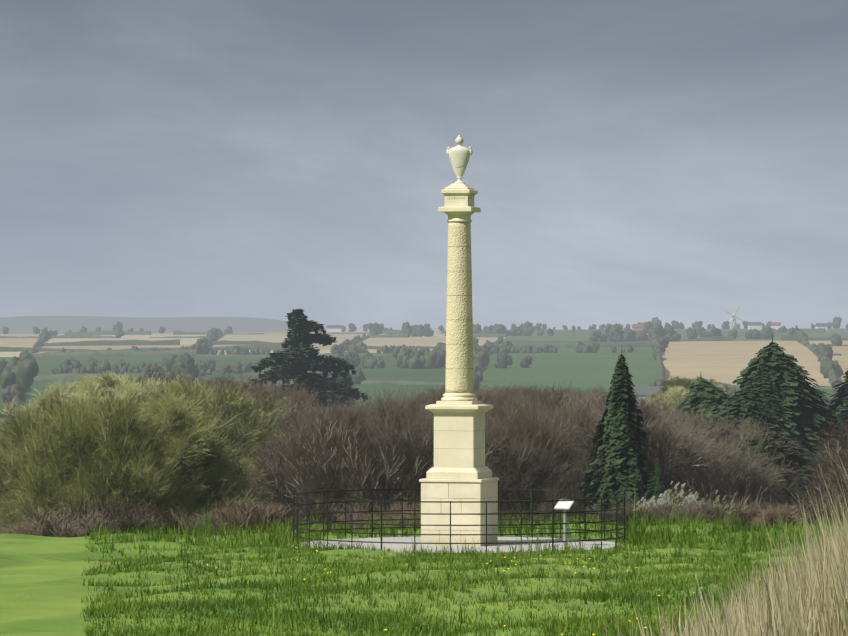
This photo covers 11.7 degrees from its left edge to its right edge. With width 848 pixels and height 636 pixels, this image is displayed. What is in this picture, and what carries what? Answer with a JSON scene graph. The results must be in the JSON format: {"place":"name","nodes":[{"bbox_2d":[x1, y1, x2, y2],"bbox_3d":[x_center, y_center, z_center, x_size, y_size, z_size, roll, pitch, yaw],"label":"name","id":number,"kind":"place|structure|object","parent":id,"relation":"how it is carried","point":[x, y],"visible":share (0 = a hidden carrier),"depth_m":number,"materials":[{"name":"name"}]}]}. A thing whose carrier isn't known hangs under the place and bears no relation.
{"place":"outdoors","nodes":[
{"label":"outdoors","id":0,"kind":"place"},
{"bbox_2d":[0,316,838,635],"bbox_3d":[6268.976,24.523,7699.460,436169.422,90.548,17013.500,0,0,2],"label":"ground","id":1,"kind":"structure","parent":0,"point":[44,590],"depth_m":65.82,"materials":[{"name":"green plant"}]},
{"bbox_2d":[0,521,37,535],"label":"scrub","id":2,"kind":"object","parent":1,"relation":"on","point":[19,530],"depth_m":107.23,"materials":[{"name":"brown plant"}]},
{"bbox_2d":[0,378,73,433],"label":"bush","id":3,"kind":"object","parent":1,"relation":"on","point":[53,393],"depth_m":246.09,"materials":[{"name":"green plant"}]},
{"bbox_2d":[0,391,100,523],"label":"bush","id":4,"kind":"object","parent":1,"relation":"on","point":[17,440],"depth_m":155.19,"materials":[{"name":"green plant"}]},
{"bbox_2d":[0,392,115,531],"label":"bush","id":5,"kind":"object","parent":1,"relation":"on","point":[5,507],"depth_m":156.22,"materials":[{"name":"green plant"}]},
{"bbox_2d":[3,506,118,537],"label":"scrub","id":6,"kind":"object","parent":1,"relation":"on","point":[76,528],"depth_m":112.09,"materials":[{"name":"brown plant"}]},
{"bbox_2d":[0,375,139,440],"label":"bush","id":7,"kind":"object","parent":1,"relation":"on","point":[109,384],"depth_m":270.28,"materials":[{"name":"green plant"}]},
{"bbox_2d":[19,489,129,524],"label":"scrub","id":8,"kind":"object","parent":1,"relation":"on","point":[97,505],"depth_m":115.67,"materials":[{"name":"brown plant"}]},
{"bbox_2d":[0,389,148,436],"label":"bush","id":9,"kind":"object","parent":1,"relation":"on","point":[84,410],"depth_m":174.38,"materials":[{"name":"green plant"}]},
{"bbox_2d":[35,508,134,532],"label":"scrub","id":10,"kind":"object","parent":1,"relation":"on","point":[116,518],"depth_m":113.43,"materials":[{"name":"brown plant"}]},
{"bbox_2d":[0,390,173,525],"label":"bush","id":11,"kind":"object","parent":1,"relation":"on","point":[42,484],"depth_m":125.83,"materials":[{"name":"green plant"}]},
{"bbox_2d":[61,370,120,394],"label":"bush","id":12,"kind":"object","parent":1,"relation":"on","point":[112,375],"depth_m":443.66,"materials":[{"name":"green plant"}]},
{"bbox_2d":[46,374,166,413],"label":"bush","id":13,"kind":"object","parent":1,"relation":"on","point":[134,389],"depth_m":241.34,"materials":[{"name":"green plant"}]},
{"bbox_2d":[77,372,172,394],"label":"bare tree","id":14,"kind":"object","parent":1,"relation":"on","point":[156,379],"depth_m":389.83,"materials":[{"name":"green plant"}]},
{"bbox_2d":[69,495,184,528],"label":"scrub","id":15,"kind":"object","parent":1,"relation":"on","point":[119,509],"depth_m":114.03,"materials":[{"name":"brown plant"}]},
{"bbox_2d":[45,399,211,518],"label":"bush","id":16,"kind":"object","parent":1,"relation":"on","point":[172,491],"depth_m":125.92,"materials":[{"name":"green plant"}]},
{"bbox_2d":[87,511,171,535],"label":"scrub","id":17,"kind":"object","parent":1,"relation":"on","point":[143,521],"depth_m":109.42,"materials":[{"name":"brown plant"}]},
{"bbox_2d":[104,372,174,388],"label":"bush","id":18,"kind":"object","parent":1,"relation":"on","point":[120,379],"depth_m":322.33,"materials":[{"name":"green plant"}]},
{"bbox_2d":[104,510,187,534],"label":"scrub","id":19,"kind":"object","parent":1,"relation":"on","point":[123,525],"depth_m":109.28,"materials":[{"name":"brown plant"}]},
{"bbox_2d":[108,495,201,534],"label":"scrub","id":20,"kind":"object","parent":1,"relation":"on","point":[158,513],"depth_m":114.02,"materials":[{"name":"brown plant"}]},
{"bbox_2d":[101,365,219,388],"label":"bush","id":21,"kind":"object","parent":1,"relation":"on","point":[159,374],"depth_m":397.49,"materials":[{"name":"green plant"}]},
{"bbox_2d":[137,490,221,524],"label":"scrub","id":22,"kind":"object","parent":1,"relation":"on","point":[184,508],"depth_m":121.79,"materials":[{"name":"brown plant"}]},
{"bbox_2d":[122,386,272,517],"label":"bush","id":23,"kind":"object","parent":1,"relation":"on","point":[190,447],"depth_m":139.55,"materials":[{"name":"green plant"}]},
{"bbox_2d":[136,379,258,409],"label":"bush","id":24,"kind":"object","parent":1,"relation":"on","point":[192,394],"depth_m":210.43,"materials":[{"name":"green plant"}]},
{"bbox_2d":[136,387,271,479],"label":"bush","id":25,"kind":"object","parent":1,"relation":"on","point":[239,440],"depth_m":180.46,"materials":[{"name":"green plant"}]},
{"bbox_2d":[179,506,231,531],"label":"scrub","id":26,"kind":"object","parent":1,"relation":"on","point":[190,516],"depth_m":117.41,"materials":[{"name":"brown plant"}]},
{"bbox_2d":[139,376,291,428],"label":"bush","id":27,"kind":"object","parent":1,"relation":"on","point":[181,386],"depth_m":226.35,"materials":[{"name":"green plant"}]},
{"bbox_2d":[189,369,242,391],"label":"bare tree","id":28,"kind":"object","parent":1,"relation":"on","point":[229,380],"depth_m":503.73,"materials":[{"name":"green plant"}]},
{"bbox_2d":[150,371,291,439],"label":"bush","id":29,"kind":"object","parent":1,"relation":"on","point":[176,385],"depth_m":211.75,"materials":[{"name":"green plant"}]},
{"bbox_2d":[135,370,308,421],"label":"bush","id":30,"kind":"object","parent":1,"relation":"on","point":[167,381],"depth_m":279.24,"materials":[{"name":"green plant"}]},
{"bbox_2d":[164,370,282,426],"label":"bush","id":31,"kind":"object","parent":1,"relation":"on","point":[231,388],"depth_m":214.26,"materials":[{"name":"green plant"}]},
{"bbox_2d":[178,375,288,460],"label":"bush","id":32,"kind":"object","parent":1,"relation":"on","point":[238,406],"depth_m":190.24,"materials":[{"name":"green plant"}]},
{"bbox_2d":[201,490,292,534],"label":"scrub","id":33,"kind":"object","parent":1,"relation":"on","point":[249,514],"depth_m":110.52,"materials":[{"name":"brown plant"}]},
{"bbox_2d":[207,377,320,412],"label":"bush","id":34,"kind":"object","parent":1,"relation":"on","point":[302,396],"depth_m":326.88,"materials":[{"name":"green plant"}]},
{"bbox_2d":[238,373,291,395],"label":"bare tree","id":35,"kind":"object","parent":1,"relation":"on","point":[278,384],"depth_m":519.14,"materials":[{"name":"brown plant"}]},
{"bbox_2d":[202,374,331,424],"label":"bush","id":36,"kind":"object","parent":1,"relation":"on","point":[253,391],"depth_m":249.41,"materials":[{"name":"green plant"}]},
{"bbox_2d":[250,400,346,441],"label":"bush","id":37,"kind":"object","parent":1,"relation":"on","point":[287,421],"depth_m":210.07,"materials":[{"name":"brown plant"}]},
{"bbox_2d":[274,504,329,532],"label":"scrub","id":38,"kind":"object","parent":1,"relation":"on","point":[289,515],"depth_m":111.40,"materials":[{"name":"brown plant"}]},
{"bbox_2d":[229,415,380,510],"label":"bush","id":39,"kind":"object","parent":1,"relation":"on","point":[274,471],"depth_m":156.06,"materials":[{"name":"brown plant"}]},
{"bbox_2d":[250,494,359,530],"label":"scrub","id":40,"kind":"object","parent":1,"relation":"on","point":[331,516],"depth_m":113.66,"materials":[{"name":"brown plant"}]},
{"bbox_2d":[248,309,370,411],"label":"cedar","id":41,"kind":"object","parent":1,"relation":"on","point":[301,338],"depth_m":469.42,"materials":[{"name":"green plant"}]},
{"bbox_2d":[274,402,377,431],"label":"bush","id":42,"kind":"object","parent":1,"relation":"on","point":[310,414],"depth_m":240.92,"materials":[{"name":"brown plant"}]},
{"bbox_2d":[285,497,368,531],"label":"scrub","id":43,"kind":"object","parent":1,"relation":"on","point":[342,516],"depth_m":118.01,"materials":[{"name":"brown plant"}]},
{"bbox_2d":[285,393,370,417],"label":"bare tree","id":44,"kind":"object","parent":1,"relation":"on","point":[328,408],"depth_m":290.62,"materials":[{"name":"brown plant"}]},
{"bbox_2d":[280,401,376,437],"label":"bush","id":45,"kind":"object","parent":1,"relation":"on","point":[321,418],"depth_m":205.29,"materials":[{"name":"brown plant"}]},
{"bbox_2d":[326,325,341,331],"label":"village house","id":46,"kind":"structure","parent":1,"relation":"on","point":[334,328],"depth_m":3901.28,"materials":[{"name":"white"}]},
{"bbox_2d":[335,358,355,402],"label":"conifer","id":47,"kind":"object","parent":1,"relation":"on","point":[347,378],"depth_m":619.99,"materials":[{"name":"green plant"}]},
{"bbox_2d":[265,399,433,518],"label":"bush","id":48,"kind":"object","parent":1,"relation":"on","point":[358,470],"depth_m":139.45,"materials":[{"name":"plant"}]},
{"bbox_2d":[317,409,433,463],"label":"bush","id":49,"kind":"object","parent":1,"relation":"on","point":[353,437],"depth_m":147.11,"materials":[{"name":"brown plant"}]},
{"bbox_2d":[331,389,426,422],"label":"bush","id":50,"kind":"object","parent":1,"relation":"on","point":[376,407],"depth_m":268.43,"materials":[{"name":"brown plant"}]},
{"bbox_2d":[339,490,420,531],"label":"scrub","id":51,"kind":"object","parent":1,"relation":"on","point":[359,517],"depth_m":119.89,"materials":[{"name":"brown plant"}]},
{"bbox_2d":[378,502,420,530],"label":"scrub","id":52,"kind":"object","parent":1,"relation":"on","point":[389,521],"depth_m":115.28,"materials":[{"name":"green plant"}]},
{"bbox_2d":[268,401,541,484],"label":"bush","id":53,"kind":"object","parent":1,"relation":"on","point":[301,422],"depth_m":169.33,"materials":[{"name":"brown plant"}]},
{"bbox_2d":[389,503,420,530],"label":"scrub","id":54,"kind":"object","parent":1,"relation":"on","point":[410,516],"depth_m":113.65,"materials":[{"name":"brown plant"}]},
{"bbox_2d":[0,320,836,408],"bbox_3d":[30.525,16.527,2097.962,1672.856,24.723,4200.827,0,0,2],"label":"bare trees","id":55,"kind":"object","parent":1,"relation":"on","point":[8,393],"depth_m":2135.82,"materials":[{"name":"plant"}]},
{"bbox_2d":[0,316,847,393],"bbox_3d":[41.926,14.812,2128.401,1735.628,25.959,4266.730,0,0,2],"label":"trees","id":56,"kind":"object","parent":1,"relation":"on","point":[22,373],"visible":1,"depth_m":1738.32,"materials":[{"name":"green plant"}]},
{"bbox_2d":[0,325,847,417],"bbox_3d":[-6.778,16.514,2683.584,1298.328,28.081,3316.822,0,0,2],"label":"hedges","id":57,"kind":"object","parent":1,"relation":"on","point":[389,333],"depth_m":2394.58,"materials":[{"name":"green plant"}]},
{"bbox_2d":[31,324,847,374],"bbox_3d":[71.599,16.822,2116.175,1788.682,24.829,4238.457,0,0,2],"label":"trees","id":58,"kind":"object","parent":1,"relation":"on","point":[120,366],"depth_m":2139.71,"materials":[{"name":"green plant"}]},
{"bbox_2d":[293,483,625,551],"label":"estate railing","id":59,"kind":"object","parent":1,"relation":"on","point":[552,512],"depth_m":97.86,"materials":[{"name":"black metal"}]},
{"bbox_2d":[302,537,619,552],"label":"paved base","id":60,"kind":"object","parent":1,"relation":"on","point":[399,546],"depth_m":99.96,"materials":[{"name":"grey stone"}]},
{"bbox_2d":[419,135,498,545],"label":"monument","id":61,"kind":"object","parent":60,"relation":"on","point":[459,471],"depth_m":99.66,"materials":[{"name":"stone"}]},
{"bbox_2d":[554,499,574,545],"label":"info sign","id":62,"kind":"object","parent":60,"relation":"on","point":[564,506],"depth_m":99.30,"materials":[{"name":"silver metal"}]},
{"bbox_2d":[356,384,586,424],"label":"bush","id":63,"kind":"object","parent":1,"relation":"on","point":[480,399],"depth_m":202.06,"materials":[{"name":"brown plant"}]},
{"bbox_2d":[435,381,508,403],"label":"bare tree","id":64,"kind":"object","parent":1,"relation":"on","point":[495,392],"depth_m":390.94,"materials":[{"name":"brown plant"}]},
{"bbox_2d":[355,381,594,520],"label":"bush","id":65,"kind":"object","parent":1,"relation":"on","point":[518,455],"depth_m":142.41,"materials":[{"name":"plant"}]},
{"bbox_2d":[207,547,760,635],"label":"dandelions","id":66,"kind":"object","parent":1,"relation":"on","point":[509,568],"depth_m":63.90,"materials":[{"name":"yellow plant"}]},
{"bbox_2d":[433,384,549,423],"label":"bush","id":67,"kind":"object","parent":1,"relation":"on","point":[483,402],"depth_m":183.38,"materials":[{"name":"brown plant"}]},
{"bbox_2d":[480,382,536,403],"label":"bare tree","id":68,"kind":"object","parent":1,"relation":"on","point":[517,394],"depth_m":378.40,"materials":[{"name":"brown plant"}]},
{"bbox_2d":[498,503,536,526],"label":"scrub","id":69,"kind":"object","parent":1,"relation":"on","point":[506,517],"depth_m":117.33,"materials":[{"name":"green plant"}]},
{"bbox_2d":[494,390,606,432],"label":"bush","id":70,"kind":"object","parent":1,"relation":"on","point":[597,416],"depth_m":243.32,"materials":[{"name":"brown plant"}]},
{"bbox_2d":[505,379,598,407],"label":"bush","id":71,"kind":"object","parent":1,"relation":"on","point":[532,396],"depth_m":322.57,"materials":[{"name":"brown plant"}]},
{"bbox_2d":[507,378,608,401],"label":"bush","id":72,"kind":"object","parent":1,"relation":"on","point":[566,391],"depth_m":432.18,"materials":[{"name":"brown plant"}]},
{"bbox_2d":[524,379,601,442],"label":"bush","id":73,"kind":"object","parent":1,"relation":"on","point":[551,404],"depth_m":199.32,"materials":[{"name":"brown plant"}]},
{"bbox_2d":[528,497,599,525],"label":"scrub","id":74,"kind":"object","parent":1,"relation":"on","point":[574,508],"depth_m":112.35,"materials":[{"name":"brown plant"}]},
{"bbox_2d":[544,383,605,406],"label":"bare tree","id":75,"kind":"object","parent":1,"relation":"on","point":[570,393],"depth_m":404.09,"materials":[{"name":"brown plant"}]},
{"bbox_2d":[562,387,607,406],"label":"bush","id":76,"kind":"object","parent":1,"relation":"on","point":[588,398],"depth_m":399.11,"materials":[{"name":"brown plant"}]},
{"bbox_2d":[528,395,678,518],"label":"bush","id":77,"kind":"object","parent":1,"relation":"on","point":[574,482],"depth_m":169.01,"materials":[{"name":"brown plant"}]},
{"bbox_2d":[572,350,648,515],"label":"conifer","id":78,"kind":"object","parent":1,"relation":"on","point":[617,439],"depth_m":167.72,"materials":[{"name":"green plant"}]},
{"bbox_2d":[591,511,633,525],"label":"scrub","id":79,"kind":"object","parent":1,"relation":"on","point":[609,517],"depth_m":112.92,"materials":[{"name":"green plant"}]},
{"bbox_2d":[591,504,648,524],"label":"scrub","id":80,"kind":"object","parent":1,"relation":"on","point":[626,514],"depth_m":113.92,"materials":[{"name":"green plant"}]},
{"bbox_2d":[586,491,658,516],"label":"scrub","id":81,"kind":"object","parent":1,"relation":"on","point":[627,503],"depth_m":126.69,"materials":[{"name":"brown plant"}]},
{"bbox_2d":[589,393,657,421],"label":"bare tree","id":82,"kind":"object","parent":1,"relation":"on","point":[635,403],"depth_m":261.85,"materials":[{"name":"brown plant"}]},
{"bbox_2d":[595,390,679,424],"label":"bush","id":83,"kind":"object","parent":1,"relation":"on","point":[664,405],"depth_m":270.10,"materials":[{"name":"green plant"}]},
{"bbox_2d":[632,324,643,330],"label":"village house","id":84,"kind":"structure","parent":1,"relation":"on","point":[637,327],"depth_m":3692.65,"materials":[{"name":"grey"}]},
{"bbox_2d":[633,386,664,405],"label":"grey valley house","id":85,"kind":"structure","parent":1,"relation":"on","point":[641,391],"depth_m":1056.70,"materials":[{"name":"grey"}]},
{"bbox_2d":[642,459,664,505],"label":"conifer","id":86,"kind":"object","parent":1,"relation":"on","point":[656,485],"depth_m":127.85,"materials":[{"name":"green plant"}]},
{"bbox_2d":[634,501,677,524],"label":"scrub","id":87,"kind":"object","parent":1,"relation":"on","point":[659,511],"depth_m":113.86,"materials":[{"name":"brown plant"}]},
{"bbox_2d":[657,383,691,414],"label":"bush","id":88,"kind":"object","parent":1,"relation":"on","point":[671,390],"depth_m":373.33,"materials":[{"name":"green plant"}]},
{"bbox_2d":[655,377,694,404],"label":"bush","id":89,"kind":"object","parent":1,"relation":"on","point":[685,383],"depth_m":509.86,"materials":[{"name":"green plant"}]},
{"bbox_2d":[645,377,708,406],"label":"bush","id":90,"kind":"object","parent":1,"relation":"on","point":[653,394],"depth_m":534.13,"materials":[{"name":"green plant"}]},
{"bbox_2d":[551,387,805,512],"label":"bush","id":91,"kind":"object","parent":1,"relation":"on","point":[741,488],"depth_m":170.57,"materials":[{"name":"brown plant"}]},
{"bbox_2d":[627,481,748,519],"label":"blossom shrub","id":92,"kind":"object","parent":1,"relation":"on","point":[665,498],"depth_m":120.31,"materials":[{"name":"white plant"}]},
{"bbox_2d":[635,399,741,485],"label":"bush","id":93,"kind":"object","parent":1,"relation":"on","point":[718,431],"depth_m":236.37,"materials":[{"name":"brown plant"}]},
{"bbox_2d":[669,376,712,382],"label":"bush","id":94,"kind":"object","parent":1,"relation":"on","point":[678,379],"depth_m":533.25,"materials":[{"name":"green plant"}]},
{"bbox_2d":[668,497,733,523],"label":"scrub","id":95,"kind":"object","parent":1,"relation":"on","point":[704,508],"depth_m":113.49,"materials":[{"name":"brown plant"}]},
{"bbox_2d":[597,411,807,505],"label":"bush","id":96,"kind":"object","parent":1,"relation":"on","point":[696,456],"depth_m":231.34,"materials":[{"name":"brown plant"}]},
{"bbox_2d":[672,495,751,525],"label":"scrub","id":97,"kind":"object","parent":1,"relation":"on","point":[736,505],"depth_m":120.05,"materials":[{"name":"brown plant"}]},
{"bbox_2d":[726,307,742,329],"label":"windmill","id":98,"kind":"object","parent":1,"relation":"on","point":[733,325],"depth_m":3849.99,"materials":[{"name":"white"}]},
{"bbox_2d":[714,495,789,512],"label":"scrub","id":99,"kind":"object","parent":1,"relation":"on","point":[747,504],"depth_m":124.84,"materials":[{"name":"brown plant"}]},
{"bbox_2d":[748,322,761,329],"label":"village house","id":100,"kind":"structure","parent":1,"relation":"on","point":[755,325],"depth_m":3868.08,"materials":[{"name":"white"}]},
{"bbox_2d":[723,497,791,525],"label":"scrub","id":101,"kind":"object","parent":1,"relation":"on","point":[752,516],"depth_m":118.39,"materials":[{"name":"brown plant"}]},
{"bbox_2d":[673,334,847,501],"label":"conifer","id":102,"kind":"object","parent":1,"relation":"on","point":[805,408],"depth_m":260.21,"materials":[{"name":"green plant"}]},
{"bbox_2d":[737,380,786,435],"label":"conifer","id":103,"kind":"object","parent":1,"relation":"on","point":[749,392],"depth_m":249.12,"materials":[{"name":"green plant"}]},
{"bbox_2d":[702,392,825,506],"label":"bush","id":104,"kind":"object","parent":1,"relation":"on","point":[736,406],"depth_m":234.97,"materials":[{"name":"green plant"}]},
{"bbox_2d":[752,356,797,450],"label":"conifer","id":105,"kind":"object","parent":1,"relation":"on","point":[764,384],"depth_m":254.49,"materials":[{"name":"green plant"}]},
{"bbox_2d":[748,495,816,527],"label":"scrub","id":106,"kind":"object","parent":1,"relation":"on","point":[768,517],"depth_m":115.33,"materials":[{"name":"brown plant"}]},
{"bbox_2d":[747,492,847,513],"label":"scrub","id":107,"kind":"object","parent":1,"relation":"on","point":[782,504],"depth_m":122.89,"materials":[{"name":"brown plant"}]},
{"bbox_2d":[777,411,847,510],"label":"bush","id":108,"kind":"object","parent":1,"relation":"on","point":[831,481],"depth_m":159.02,"materials":[{"name":"brown plant"}]},
{"bbox_2d":[784,493,847,524],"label":"scrub","id":109,"kind":"object","parent":1,"relation":"on","point":[808,507],"depth_m":116.38,"materials":[{"name":"brown plant"}]},
{"bbox_2d":[794,417,847,506],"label":"bush","id":110,"kind":"object","parent":1,"relation":"on","point":[832,442],"depth_m":216.37,"materials":[{"name":"brown plant"}]},
{"bbox_2d":[826,368,847,431],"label":"conifer","id":111,"kind":"object","parent":1,"relation":"on","point":[840,404],"depth_m":298.73,"materials":[{"name":"green plant"}]},
{"bbox_2d":[0,328,847,410],"bbox_3d":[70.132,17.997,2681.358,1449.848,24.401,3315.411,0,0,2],"label":"fields","id":112,"kind":"structure","parent":0,"point":[727,362],"depth_m":1926.85,"materials":[{"name":"plant"}]},
{"bbox_2d":[0,0,847,331],"label":"sky","id":113,"kind":"structure","parent":0,"point":[631,162],"materials":[{"name":"grey"}]},
{"bbox_2d":[80,493,847,635],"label":"pasture grass","id":114,"kind":"structure","parent":0,"point":[263,616],"depth_m":60.13,"materials":[{"name":"green plant"}]},
{"bbox_2d":[496,444,847,635],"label":"dry bank grass","id":115,"kind":"structure","parent":0,"point":[813,601],"depth_m":17.83,"materials":[{"name":"beige plant"}]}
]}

